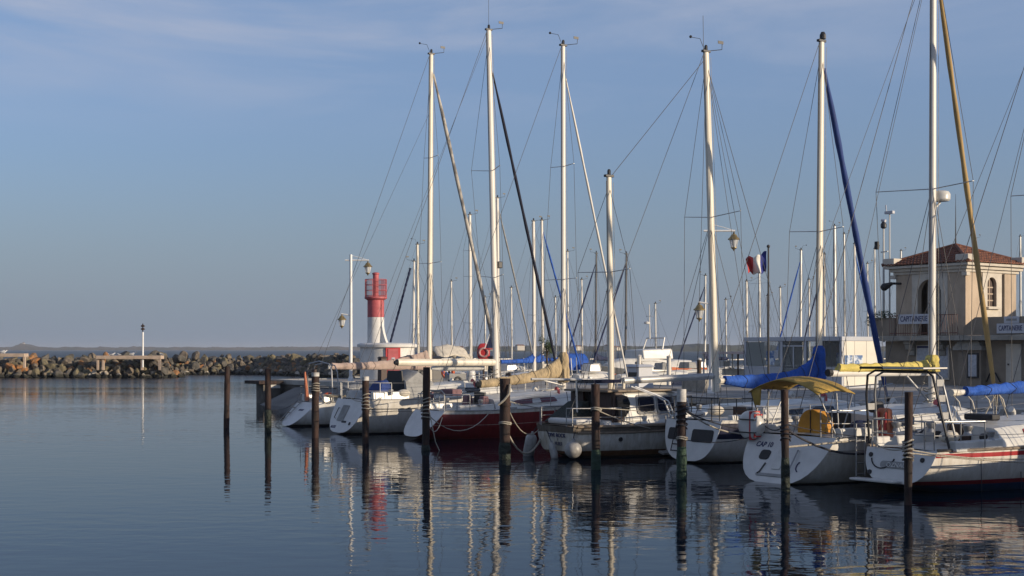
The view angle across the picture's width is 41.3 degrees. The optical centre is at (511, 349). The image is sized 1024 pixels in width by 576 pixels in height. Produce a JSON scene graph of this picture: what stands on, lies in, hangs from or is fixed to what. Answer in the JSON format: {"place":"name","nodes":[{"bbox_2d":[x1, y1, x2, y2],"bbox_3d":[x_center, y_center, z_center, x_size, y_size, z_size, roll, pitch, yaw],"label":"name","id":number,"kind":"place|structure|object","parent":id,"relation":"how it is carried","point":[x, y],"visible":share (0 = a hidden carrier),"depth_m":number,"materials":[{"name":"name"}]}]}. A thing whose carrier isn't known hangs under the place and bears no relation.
{"place":"outdoors","nodes":[
{"label":"outdoors","id":0,"kind":"place"},
{"bbox_2d":[260,387,335,406],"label":"slipway","id":1,"kind":"structure","parent":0,"point":[288,398],"depth_m":72.74,"materials":[{"name":"concrete"}]},
{"bbox_2d":[0,343,885,349],"bbox_3d":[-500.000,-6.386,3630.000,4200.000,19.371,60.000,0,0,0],"label":"shore","id":2,"kind":"structure","parent":0,"point":[21,346],"depth_m":3601.91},
{"bbox_2d":[484,314,498,349],"bbox_3d":[-0.913,0.096,59.990,0.661,3.307,0.072,0,0,0],"label":"navy sail","id":3,"kind":"object","parent":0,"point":[490,347],"visible":0.36,"depth_m":59.98,"materials":[{"name":"fabric"}]},
{"bbox_2d":[280,384,707,405],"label":"quay wall","id":4,"kind":"structure","parent":0,"point":[284,388],"depth_m":76.05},
{"bbox_2d":[271,378,1023,415],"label":"coping","id":5,"kind":"object","parent":4,"relation":"on","point":[328,383],"visible":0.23,"depth_m":49.34,"materials":[{"name":"stone"}]},
{"bbox_2d":[0,350,1023,575],"bbox_3d":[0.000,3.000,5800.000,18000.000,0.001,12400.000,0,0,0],"label":"water","id":6,"kind":"structure","parent":0,"point":[123,476],"depth_m":25.94,"materials":[{"name":"blue liquid"}]},
{"bbox_2d":[2,361,163,376],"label":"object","id":7,"kind":"object","parent":6,"relation":"in","point":[98,371],"visible":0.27,"depth_m":144.93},
{"bbox_2d":[0,353,28,367],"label":"breakwater slab","id":8,"kind":"structure","parent":7,"relation":"on","point":[24,355],"depth_m":142.76,"materials":[{"name":"beige concrete"}]},
{"bbox_2d":[61,357,72,366],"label":"boulder","id":9,"kind":"object","parent":7,"relation":"on","point":[67,361],"visible":1,"depth_m":145.03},
{"bbox_2d":[223,366,229,427],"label":"mooring pile","id":10,"kind":"object","parent":6,"relation":"in","point":[227,397],"visible":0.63,"depth_m":51.81,"materials":[{"name":"wood"}]},
{"bbox_2d":[245,380,283,402],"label":"landing stage","id":11,"kind":"object","parent":6,"relation":"in","point":[260,390],"visible":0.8,"depth_m":76.02,"materials":[{"name":"metal"}]},
{"bbox_2d":[172,360,359,375],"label":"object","id":12,"kind":"object","parent":6,"relation":"in","point":[209,369],"visible":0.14,"depth_m":162.17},
{"bbox_2d":[1,354,354,377],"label":"boulder rubble","id":13,"kind":"object","parent":12,"relation":"on","point":[137,371],"visible":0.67,"depth_m":151.88,"materials":[{"name":"stone"}]},
{"bbox_2d":[96,356,163,369],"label":"breakwater slab","id":14,"kind":"structure","parent":13,"relation":"on","point":[103,358],"depth_m":142.75,"materials":[{"name":"beige concrete"}]},
{"bbox_2d":[141,324,144,366],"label":"beacon pole","id":15,"kind":"object","parent":14,"relation":"on","point":[142,326],"visible":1,"depth_m":142.91,"materials":[{"name":"metal"}]},
{"bbox_2d":[172,354,185,363],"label":"boulder","id":16,"kind":"object","parent":12,"relation":"on","point":[178,359],"visible":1,"depth_m":145.98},
{"bbox_2d":[264,369,271,432],"bbox_3d":[-8.786,2.453,48.969,0.268,3.495,0.262,0,0,0],"label":"mooring pile","id":17,"kind":"object","parent":6,"relation":"in","point":[267,422],"visible":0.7,"depth_m":48.87,"materials":[{"name":"wood"}]},
{"bbox_2d":[311,372,318,437],"bbox_3d":[-6.659,2.495,46.045,0.266,3.412,0.282,0,0,0],"label":"mooring pile","id":18,"kind":"object","parent":6,"relation":"in","point":[315,411],"visible":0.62,"depth_m":45.94,"materials":[{"name":"wood"}]},
{"bbox_2d":[362,376,368,443],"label":"mooring pile","id":19,"kind":"object","parent":6,"relation":"in","point":[365,414],"visible":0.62,"depth_m":43.19,"materials":[{"name":"wood"}]},
{"bbox_2d":[275,42,504,425],"bbox_3d":[-4.598,-4.717,56.052,10.628,16.233,3.037,0,0,-36],"label":"sailboat","id":20,"kind":"object","parent":6,"relation":"on","point":[299,413],"visible":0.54,"depth_m":56.79,"materials":[{"name":"paint"}]},
{"bbox_2d":[386,238,455,372],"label":"sailboat","id":21,"kind":"object","parent":6,"relation":"on","point":[417,283],"visible":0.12,"depth_m":103.90,"materials":[{"name":"paint"}]},
{"bbox_2d":[387,256,456,371],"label":"sailboat","id":22,"kind":"object","parent":6,"relation":"on","point":[401,301],"visible":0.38,"depth_m":99.96,"materials":[{"name":"paint"}]},
{"bbox_2d":[421,367,429,450],"bbox_3d":[-2.564,2.367,40.378,0.283,3.669,0.263,0,0,0],"label":"mooring pile","id":23,"kind":"object","parent":6,"relation":"in","point":[426,421],"visible":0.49,"depth_m":40.27,"materials":[{"name":"wood"}]},
{"bbox_2d":[330,0,560,433],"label":"sailboat","id":24,"kind":"object","parent":6,"relation":"on","point":[398,391],"visible":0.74,"depth_m":50.27,"materials":[{"name":"paint"}]},
{"bbox_2d":[432,277,467,371],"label":"sailboat","id":25,"kind":"object","parent":6,"relation":"on","point":[451,287],"visible":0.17,"depth_m":127.91,"materials":[{"name":"paint"}]},
{"bbox_2d":[432,210,506,377],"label":"sailboat","id":26,"kind":"object","parent":6,"relation":"on","point":[459,351],"visible":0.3,"depth_m":95.86,"materials":[{"name":"paint"}]},
{"bbox_2d":[466,296,505,370],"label":"sailboat","id":27,"kind":"object","parent":6,"relation":"on","point":[485,330],"visible":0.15,"depth_m":129.91,"materials":[{"name":"paint"}]},
{"bbox_2d":[445,193,531,372],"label":"sailboat","id":28,"kind":"object","parent":6,"relation":"on","point":[497,221],"visible":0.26,"depth_m":97.94,"materials":[{"name":"paint"}]},
{"bbox_2d":[476,364,516,378],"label":"boat","id":29,"kind":"object","parent":6,"relation":"on","point":[504,367],"visible":0.1,"depth_m":94.17,"materials":[{"name":"paint"}]},
{"bbox_2d":[498,378,510,459],"bbox_3d":[-0.197,2.498,37.105,0.352,3.407,0.355,0,0,0],"label":"mooring pile","id":30,"kind":"object","parent":6,"relation":"in","point":[504,451],"visible":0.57,"depth_m":36.99,"materials":[{"name":"wood"}]},
{"bbox_2d":[510,436,540,453],"bbox_3d":[0.381,2.495,37.757,0.048,0.850,1.789,0,0,42],"label":"mooring rope","id":31,"kind":"object","parent":30,"relation":"attached to","point":[522,452],"visible":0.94,"depth_m":37.68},
{"bbox_2d":[479,285,532,371],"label":"sailboat","id":32,"kind":"object","parent":6,"relation":"on","point":[511,358],"visible":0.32,"depth_m":125.90,"materials":[{"name":"paint"}]},
{"bbox_2d":[404,32,629,438],"bbox_3d":[0.586,-4.007,48.077,9.782,14.814,3.137,0,0,-36],"label":"sailboat","id":33,"kind":"object","parent":6,"relation":"on","point":[468,411],"visible":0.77,"depth_m":46.98,"materials":[{"name":"paint"}]},
{"bbox_2d":[486,216,574,378],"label":"sailboat","id":34,"kind":"object","parent":6,"relation":"on","point":[532,358],"visible":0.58,"depth_m":91.88,"materials":[{"name":"paint"}]},
{"bbox_2d":[499,215,580,373],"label":"sailboat","id":35,"kind":"object","parent":6,"relation":"on","point":[542,320],"visible":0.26,"depth_m":94.92,"materials":[{"name":"paint"}]},
{"bbox_2d":[529,295,571,367],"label":"sailboat","id":36,"kind":"object","parent":6,"relation":"on","point":[555,335],"visible":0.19,"depth_m":129.90,"materials":[{"name":"paint"}]},
{"bbox_2d":[522,247,599,373],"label":"sailboat","id":37,"kind":"object","parent":6,"relation":"on","point":[582,360],"visible":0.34,"depth_m":107.18,"materials":[{"name":"paint"}]},
{"bbox_2d":[560,276,604,361],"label":"sailboat","id":38,"kind":"object","parent":6,"relation":"on","point":[581,328],"visible":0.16,"depth_m":123.92,"materials":[{"name":"paint"}]},
{"bbox_2d":[570,358,614,378],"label":"boat","id":39,"kind":"object","parent":6,"relation":"on","point":[598,374],"visible":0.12,"depth_m":91.00,"materials":[{"name":"paint"}]},
{"bbox_2d":[591,384,600,469],"bbox_3d":[2.098,2.534,33.941,0.256,3.335,0.270,0,0,0],"label":"mooring pile","id":40,"kind":"object","parent":6,"relation":"in","point":[595,435],"visible":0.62,"depth_m":33.87,"materials":[{"name":"wood"}]},
{"bbox_2d":[569,249,624,363],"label":"sailboat","id":41,"kind":"object","parent":6,"relation":"on","point":[601,358],"visible":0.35,"depth_m":111.97,"materials":[{"name":"paint"}]},
{"bbox_2d":[593,249,654,362],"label":"sailboat","id":42,"kind":"object","parent":6,"relation":"on","point":[625,297],"visible":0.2,"depth_m":103.95,"materials":[{"name":"paint"}]},
{"bbox_2d":[588,364,673,384],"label":"boat","id":43,"kind":"object","parent":6,"relation":"on","point":[617,376],"visible":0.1,"depth_m":91.19,"materials":[{"name":"paint"}]},
{"bbox_2d":[601,305,672,374],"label":"motor yacht","id":44,"kind":"object","parent":6,"relation":"on","point":[652,356],"visible":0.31,"depth_m":102.22,"materials":[{"name":"paint"}]},
{"bbox_2d":[638,300,674,358],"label":"sailboat","id":45,"kind":"object","parent":6,"relation":"on","point":[656,342],"visible":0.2,"depth_m":131.90,"materials":[{"name":"paint"}]},
{"bbox_2d":[531,31,801,457],"bbox_3d":[4.914,-3.273,40.346,10.838,13.546,3.207,0,0,-36],"label":"ketch","id":46,"kind":"object","parent":6,"relation":"on","point":[564,422],"visible":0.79,"depth_m":38.71,"materials":[{"name":"white plastic"}]},
{"bbox_2d":[523,426,536,455],"bbox_3d":[0.528,2.596,38.344,0.388,0.967,0.459,0,0,-36],"label":"fender","id":47,"kind":"object","parent":46,"relation":"hanging from","point":[530,443],"visible":0.73,"depth_m":38.19,"materials":[{"name":"white plastic"}]},
{"bbox_2d":[546,430,557,457],"bbox_3d":[1.046,2.656,37.638,0.219,0.831,0.689,0,0,-30],"label":"fender","id":48,"kind":"object","parent":46,"relation":"hanging from","point":[553,450],"visible":0.79,"depth_m":37.40,"materials":[{"name":"white plastic"}]},
{"bbox_2d":[565,430,581,457],"bbox_3d":[1.660,2.540,36.929,0.468,0.850,0.461,0,0,-36],"label":"fender","id":49,"kind":"object","parent":46,"relation":"hanging from","point":[573,448],"visible":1,"depth_m":36.77,"materials":[{"name":"white plastic"}]},
{"bbox_2d":[666,355,670,384],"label":"mooring post","id":50,"kind":"object","parent":6,"relation":"in","point":[668,367],"visible":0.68,"depth_m":85.89,"materials":[{"name":"metal"}]},
{"bbox_2d":[642,358,696,384],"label":"boat","id":51,"kind":"object","parent":6,"relation":"on","point":[660,366],"visible":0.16,"depth_m":99.27,"materials":[{"name":"paint"}]},
{"bbox_2d":[676,389,686,479],"bbox_3d":[3.918,2.562,31.421,0.252,3.277,0.252,0,0,0],"label":"mooring pile","id":52,"kind":"object","parent":6,"relation":"in","point":[681,464],"visible":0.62,"depth_m":31.34,"materials":[{"name":"wood"}]},
{"bbox_2d":[675,402,687,428],"bbox_3d":[3.920,1.542,31.421,0.303,0.636,0.283,0,0,0],"label":"rope coil","id":53,"kind":"object","parent":52,"relation":"attached to","point":[676,416],"visible":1,"depth_m":31.32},
{"bbox_2d":[687,411,789,433],"bbox_3d":[5.661,1.747,33.871,0.035,0.814,6.028,0,0,35],"label":"mooring rope","id":54,"kind":"object","parent":52,"relation":"attached to","point":[713,426],"visible":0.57,"depth_m":32.70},
{"bbox_2d":[671,359,706,369],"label":"boat","id":55,"kind":"object","parent":6,"relation":"on","point":[674,363],"visible":0.1,"depth_m":109.50,"materials":[{"name":"paint"}]},
{"bbox_2d":[672,362,723,384],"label":"boat","id":56,"kind":"object","parent":6,"relation":"on","point":[688,365],"visible":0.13,"depth_m":105.58,"materials":[{"name":"paint"}]},
{"bbox_2d":[678,271,741,373],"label":"sailboat","id":57,"kind":"object","parent":6,"relation":"on","point":[705,324],"visible":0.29,"depth_m":117.94,"materials":[{"name":"paint"}]},
{"bbox_2d":[706,296,742,368],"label":"sailboat","id":58,"kind":"object","parent":6,"relation":"on","point":[725,315],"visible":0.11,"depth_m":123.92,"materials":[{"name":"paint"}]},
{"bbox_2d":[719,277,761,369],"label":"sailboat","id":59,"kind":"object","parent":6,"relation":"on","point":[747,320],"visible":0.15,"depth_m":119.88,"materials":[{"name":"paint"}]},
{"bbox_2d":[733,273,777,366],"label":"sailboat","id":60,"kind":"object","parent":6,"relation":"on","point":[759,308],"visible":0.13,"depth_m":121.89,"materials":[{"name":"paint"}]},
{"bbox_2d":[631,32,892,462],"bbox_3d":[7.627,-2.859,38.150,9.219,12.518,2.837,0,0,-36],"label":"sailboat","id":61,"kind":"object","parent":6,"relation":"on","point":[722,452],"visible":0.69,"depth_m":38.18,"materials":[{"name":"paint"}]},
{"bbox_2d":[691,429,713,442],"bbox_3d":[4.990,2.277,35.686,0.107,0.334,0.780,0,0,-36],"label":"stern window","id":62,"kind":"structure","parent":61,"relation":"in","point":[701,435],"depth_m":35.67,"materials":[{"name":"black glass"}]},
{"bbox_2d":[766,284,791,365],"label":"sailboat","id":63,"kind":"object","parent":6,"relation":"on","point":[780,294],"visible":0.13,"depth_m":125.90,"materials":[{"name":"paint"}]},
{"bbox_2d":[781,389,789,490],"bbox_3d":[5.796,2.528,28.824,0.210,3.346,0.193,0,0,0],"label":"mooring pile","id":64,"kind":"object","parent":6,"relation":"in","point":[785,474],"visible":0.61,"depth_m":28.75,"materials":[{"name":"wood"}]},
{"bbox_2d":[789,438,870,447],"bbox_3d":[7.002,2.038,29.635,2.903,0.121,0.038,0,0,-34],"label":"mooring rope","id":65,"kind":"object","parent":64,"relation":"attached to","point":[826,443],"visible":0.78,"depth_m":29.51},
{"bbox_2d":[789,429,923,454],"bbox_3d":[7.638,2.004,30.034,4.424,0.677,0.042,0,0,-33],"label":"mooring rope","id":66,"kind":"object","parent":64,"relation":"attached to","point":[818,446],"visible":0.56,"depth_m":29.47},
{"bbox_2d":[774,245,823,365],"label":"sailboat","id":67,"kind":"object","parent":6,"relation":"on","point":[800,300],"visible":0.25,"depth_m":115.93,"materials":[{"name":"paint"}]},
{"bbox_2d":[794,278,815,358],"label":"sailboat","id":68,"kind":"object","parent":6,"relation":"on","point":[809,296],"visible":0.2,"depth_m":129.91,"materials":[{"name":"paint"}]},
{"bbox_2d":[803,252,843,344],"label":"sailboat","id":69,"kind":"object","parent":6,"relation":"on","point":[824,270],"visible":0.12,"depth_m":117.94,"materials":[{"name":"paint"}]},
{"bbox_2d":[808,221,853,348],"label":"sailboat","id":70,"kind":"object","parent":6,"relation":"on","point":[834,256],"visible":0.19,"depth_m":119.85,"materials":[{"name":"paint"}]},
{"bbox_2d":[829,230,863,335],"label":"sailboat","id":71,"kind":"object","parent":6,"relation":"on","point":[844,296],"visible":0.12,"depth_m":121.90,"materials":[{"name":"paint"}]},
{"bbox_2d":[832,243,878,378],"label":"sailboat","id":72,"kind":"object","parent":6,"relation":"on","point":[855,275],"visible":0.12,"depth_m":116.89,"materials":[{"name":"paint"}]},
{"bbox_2d":[853,260,885,380],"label":"sailboat","id":73,"kind":"object","parent":6,"relation":"on","point":[867,326],"visible":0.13,"depth_m":127.91,"materials":[{"name":"paint"}]},
{"bbox_2d":[743,0,999,483],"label":"sailboat","id":74,"kind":"object","parent":6,"relation":"on","point":[808,464],"visible":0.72,"depth_m":32.15,"materials":[{"name":"paint"}]},
{"bbox_2d":[738,411,764,439],"bbox_3d":[5.600,1.780,31.843,0.350,0.680,0.680,0,0,-36],"label":"fender","id":75,"kind":"object","parent":74,"relation":"attached to","point":[751,425],"visible":1,"depth_m":31.67,"materials":[{"name":"white plastic"}]},
{"bbox_2d":[869,401,883,435],"bbox_3d":[8.176,1.593,30.486,0.327,0.866,0.231,0,0,-36],"label":"outboard motor","id":76,"kind":"object","parent":74,"relation":"attached to","point":[880,404],"visible":0.3,"depth_m":30.42,"materials":[{"name":"grey plastic"}]},
{"bbox_2d":[856,245,888,376],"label":"sailboat","id":77,"kind":"object","parent":6,"relation":"on","point":[875,275],"visible":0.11,"depth_m":129.90,"materials":[{"name":"paint"}]},
{"bbox_2d":[904,392,912,504],"bbox_3d":[7.652,2.513,26.261,0.173,3.375,0.180,0,0,0],"label":"mooring pile","id":78,"kind":"object","parent":6,"relation":"in","point":[908,462],"visible":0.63,"depth_m":26.20,"materials":[{"name":"wood"}]},
{"bbox_2d":[902,439,913,460],"bbox_3d":[7.650,1.951,26.268,0.251,0.440,0.230,0,0,0],"label":"rope coil","id":79,"kind":"object","parent":78,"relation":"attached to","point":[903,442],"visible":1,"depth_m":26.18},
{"bbox_2d":[913,450,1023,459],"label":"mooring rope","id":80,"kind":"object","parent":78,"relation":"attached to","point":[971,457],"visible":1,"depth_m":27.40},
{"bbox_2d":[914,453,1023,462],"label":"mooring rope","id":81,"kind":"object","parent":78,"relation":"attached to","point":[967,458],"visible":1,"depth_m":27.32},
{"bbox_2d":[849,68,1023,491],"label":"sailboat","id":82,"kind":"object","parent":6,"relation":"on","point":[985,435],"visible":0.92,"depth_m":28.82,"materials":[{"name":"paint"}]},
{"bbox_2d":[875,408,893,437],"bbox_3d":[8.225,1.660,30.053,0.223,0.720,0.414,0,0,-36],"label":"life jacket bag","id":83,"kind":"object","parent":82,"relation":"attached to","point":[887,426],"visible":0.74,"depth_m":29.92,"materials":[{"name":"red fabric"}]},
{"bbox_2d":[1016,234,1023,315],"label":"sailboat","id":84,"kind":"object","parent":6,"relation":"on","point":[1020,289],"visible":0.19,"depth_m":125.90,"materials":[{"name":"paint"}]},
{"bbox_2d":[0,0,1023,347],"label":"sky","id":85,"kind":"structure","parent":0,"point":[196,173],"materials":[{"name":"blue"}]},
{"bbox_2d":[300,378,1023,408],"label":"quay","id":86,"kind":"structure","parent":0,"point":[1015,399],"depth_m":53.85,"materials":[{"name":"concrete"}]},
{"bbox_2d":[337,254,371,380],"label":"street lamp","id":87,"kind":"object","parent":86,"relation":"on","point":[367,266],"visible":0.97,"depth_m":71.78,"materials":[{"name":"metal"}]},
{"bbox_2d":[378,357,386,380],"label":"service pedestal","id":88,"kind":"object","parent":86,"relation":"on","point":[382,374],"visible":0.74,"depth_m":73.85,"materials":[{"name":"brown metal"}]},
{"bbox_2d":[357,272,416,379],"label":"harbour light","id":89,"kind":"object","parent":86,"relation":"on","point":[382,347],"visible":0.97,"depth_m":79.26,"materials":[{"name":"red paint"}]},
{"bbox_2d":[385,347,399,370],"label":"door","id":90,"kind":"structure","parent":89,"relation":"in","point":[390,352],"depth_m":78.22,"materials":[{"name":"red paint"}]},
{"bbox_2d":[399,356,444,381],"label":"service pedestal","id":91,"kind":"object","parent":86,"relation":"on","point":[437,375],"visible":0.2,"depth_m":69.61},
{"bbox_2d":[442,371,465,381],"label":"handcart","id":92,"kind":"object","parent":86,"relation":"on","point":[460,376],"visible":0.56,"depth_m":65.78,"materials":[{"name":"white plastic"}]},
{"bbox_2d":[477,343,489,379],"bbox_3d":[-1.295,0.740,61.995,0.580,2.020,0.270,0,0,0],"label":"lifebuoy station","id":93,"kind":"object","parent":86,"relation":"on","point":[481,353],"visible":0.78,"depth_m":61.91,"materials":[{"name":"red plastic"}]},
{"bbox_2d":[538,334,554,384],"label":"tree","id":94,"kind":"object","parent":86,"relation":"on","point":[548,348],"visible":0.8,"depth_m":65.97,"materials":[{"name":"green plant"}]},
{"bbox_2d":[626,364,654,387],"bbox_3d":[5.442,1.200,58.000,0.962,1.100,0.962,0,0,-36],"label":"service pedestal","id":95,"kind":"object","parent":86,"relation":"on","point":[640,370],"visible":0.63,"depth_m":57.71,"materials":[{"name":"plastic"}]},
{"bbox_2d":[693,225,738,392],"bbox_3d":[8.124,-1.625,53.995,1.860,6.750,0.490,0,0,0],"label":"street lamp","id":96,"kind":"object","parent":86,"relation":"on","point":[699,309],"visible":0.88,"depth_m":53.92,"materials":[{"name":"metal"}]},
{"bbox_2d":[700,352,743,375],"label":"market frame","id":97,"kind":"object","parent":86,"relation":"on","point":[737,371],"visible":0.51,"depth_m":74.05,"materials":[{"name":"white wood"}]},
{"bbox_2d":[767,245,769,393],"bbox_3d":[10.107,-1.188,53.612,0.129,5.875,0.129,0,0,-23],"label":"flagpole","id":98,"kind":"object","parent":86,"relation":"on","point":[768,370],"visible":0.97,"depth_m":53.58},
{"bbox_2d":[746,251,766,274],"bbox_3d":[9.636,-3.411,53.652,0.806,0.938,0.480,0,0,0],"label":"french flag","id":99,"kind":"object","parent":98,"relation":"attached to","point":[755,265],"visible":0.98,"depth_m":53.63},
{"bbox_2d":[744,336,877,387],"bbox_3d":[13.911,0.590,63.575,2.540,2.320,6.060,0,0,-36],"label":"site cabin","id":100,"kind":"object","parent":86,"relation":"on","point":[858,350],"visible":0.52,"depth_m":63.45,"materials":[{"name":"grey metal"}]},
{"bbox_2d":[747,342,773,365],"bbox_3d":[11.890,0.230,64.303,0.012,1.150,2.180,0,0,-36],"label":"window","id":101,"kind":"structure","parent":100,"relation":"in","point":[755,354],"depth_m":64.63,"materials":[{"name":"grey glass"}]},
{"bbox_2d":[875,197,1023,385],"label":"harbour office","id":102,"kind":"structure","parent":86,"relation":"on","point":[997,290],"depth_m":66.42,"materials":[{"name":"paint"}]},
{"bbox_2d":[874,219,887,341],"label":"camera mast","id":103,"kind":"object","parent":102,"relation":"attached to","point":[883,225],"visible":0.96,"depth_m":70.75,"materials":[{"name":"grey metal"}]},
{"bbox_2d":[866,311,895,325],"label":"terrace shrub","id":104,"kind":"object","parent":102,"relation":"on","point":[883,315],"visible":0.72,"depth_m":69.42,"materials":[{"name":"green plant"}]},
{"bbox_2d":[884,205,894,315],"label":"camera mast","id":105,"kind":"object","parent":102,"relation":"on","point":[889,212],"visible":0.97,"depth_m":69.81,"materials":[{"name":"grey metal"}]},
{"bbox_2d":[927,281,940,334],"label":"balcony door","id":106,"kind":"structure","parent":102,"relation":"in","point":[927,281],"depth_m":67.53,"materials":[{"name":"black plastic"}]},
{"bbox_2d":[987,278,993,306],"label":"window","id":107,"kind":"structure","parent":102,"relation":"in","point":[990,286],"depth_m":66.76,"materials":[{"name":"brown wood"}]},
{"bbox_2d":[1006,344,1021,382],"bbox_3d":[23.419,0.750,63.526,0.180,2.000,0.800,0,0,-36],"label":"door","id":108,"kind":"structure","parent":102,"relation":"in","point":[1016,348],"depth_m":63.46,"materials":[{"name":"metal"}]},
{"bbox_2d":[466,343,885,351],"bbox_3d":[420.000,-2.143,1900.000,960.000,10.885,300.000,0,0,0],"label":"wooded shore","id":109,"kind":"structure","parent":0,"point":[693,348],"depth_m":1757.47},
{"bbox_2d":[682,381,691,390],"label":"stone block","id":110,"kind":"structure","parent":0,"point":[687,385],"depth_m":56.84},
{"bbox_2d":[692,376,720,392],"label":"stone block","id":111,"kind":"structure","parent":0,"point":[698,385],"depth_m":55.18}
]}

